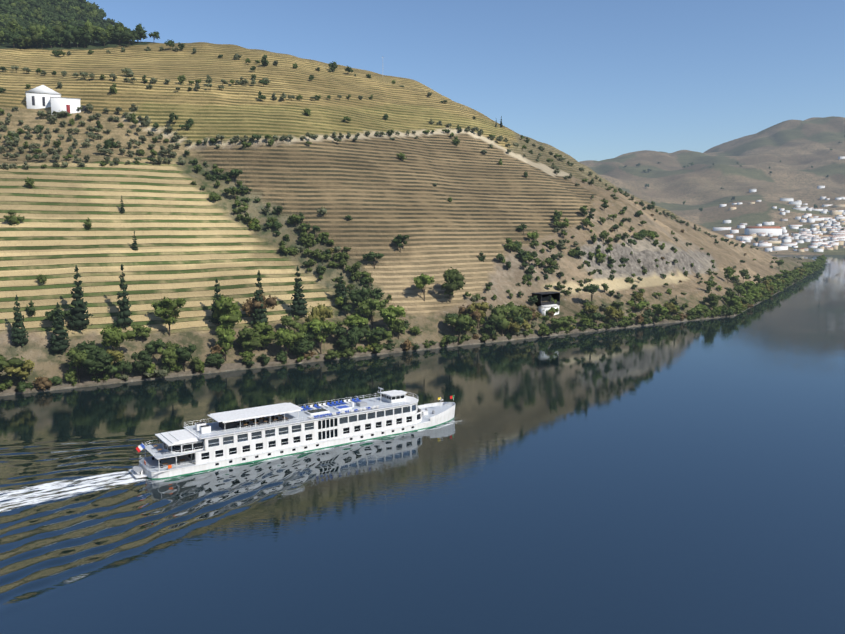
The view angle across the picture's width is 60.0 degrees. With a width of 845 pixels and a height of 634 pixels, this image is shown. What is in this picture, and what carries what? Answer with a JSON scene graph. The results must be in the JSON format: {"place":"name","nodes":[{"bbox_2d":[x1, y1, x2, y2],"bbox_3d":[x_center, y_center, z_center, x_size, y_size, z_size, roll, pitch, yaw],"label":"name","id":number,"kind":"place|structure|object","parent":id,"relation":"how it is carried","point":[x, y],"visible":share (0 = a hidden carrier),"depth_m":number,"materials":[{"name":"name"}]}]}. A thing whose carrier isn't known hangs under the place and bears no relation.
{"place":"outdoors","nodes":[
{"label":"outdoors","id":0,"kind":"place"},
{"bbox_2d":[0,255,844,633],"bbox_3d":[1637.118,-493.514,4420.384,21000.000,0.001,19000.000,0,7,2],"label":"river water","id":1,"kind":"structure","parent":0,"point":[686,477],"depth_m":132.81,"materials":[{"name":"blue liquid"}]},
{"bbox_2d":[129,388,454,479],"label":"ship","id":2,"kind":"object","parent":1,"relation":"on","point":[241,436],"visible":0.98,"depth_m":158.26,"materials":[{"name":"white metal"}]},
{"bbox_2d":[0,0,844,395],"bbox_3d":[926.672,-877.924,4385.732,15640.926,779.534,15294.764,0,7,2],"label":"terrain","id":3,"kind":"structure","parent":0,"point":[194,240],"depth_m":362.14,"materials":[{"name":"brown soil"}]},
{"bbox_2d":[0,0,159,48],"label":"forest trees","id":4,"kind":"object","parent":3,"relation":"on","point":[49,23],"visible":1,"depth_m":488.47,"materials":[{"name":"green plant"}]},
{"bbox_2d":[0,325,636,393],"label":"bank wall","id":5,"kind":"structure","parent":3,"relation":"on","point":[228,366],"depth_m":256.13,"materials":[{"name":"stone"}]},
{"bbox_2d":[0,40,801,334],"bbox_3d":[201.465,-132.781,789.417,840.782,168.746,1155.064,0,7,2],"label":"hillside trees","id":6,"kind":"object","parent":3,"relation":"on","point":[309,241],"visible":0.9,"depth_m":353.78,"materials":[{"name":"green plant"}]},
{"bbox_2d":[0,254,827,392],"bbox_3d":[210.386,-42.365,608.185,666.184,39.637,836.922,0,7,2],"label":"riverbank trees","id":7,"kind":"object","parent":3,"relation":"on","point":[93,358],"visible":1,"depth_m":269.40,"materials":[{"name":"green plant"}]},
{"bbox_2d":[25,85,844,316],"bbox_3d":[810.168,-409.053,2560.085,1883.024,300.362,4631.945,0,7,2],"label":"buildings","id":8,"kind":"structure","parent":3,"relation":"on","point":[41,96],"depth_m":1483.04,"materials":[{"name":"paint"}]},
{"bbox_2d":[531,291,561,305],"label":"pavilion","id":9,"kind":"structure","parent":3,"relation":"on","point":[555,295],"depth_m":347.30,"materials":[{"name":"grey"}]},
{"bbox_2d":[624,136,844,241],"bbox_3d":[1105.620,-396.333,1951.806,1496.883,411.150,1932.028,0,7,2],"label":"distant trees","id":10,"kind":"object","parent":3,"relation":"on","point":[732,198],"visible":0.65,"depth_m":2428.91,"materials":[{"name":"green plant"}]},
{"bbox_2d":[86,0,844,161],"label":"sky","id":11,"kind":"structure","parent":0,"point":[597,80],"materials":[{"name":"blue"}]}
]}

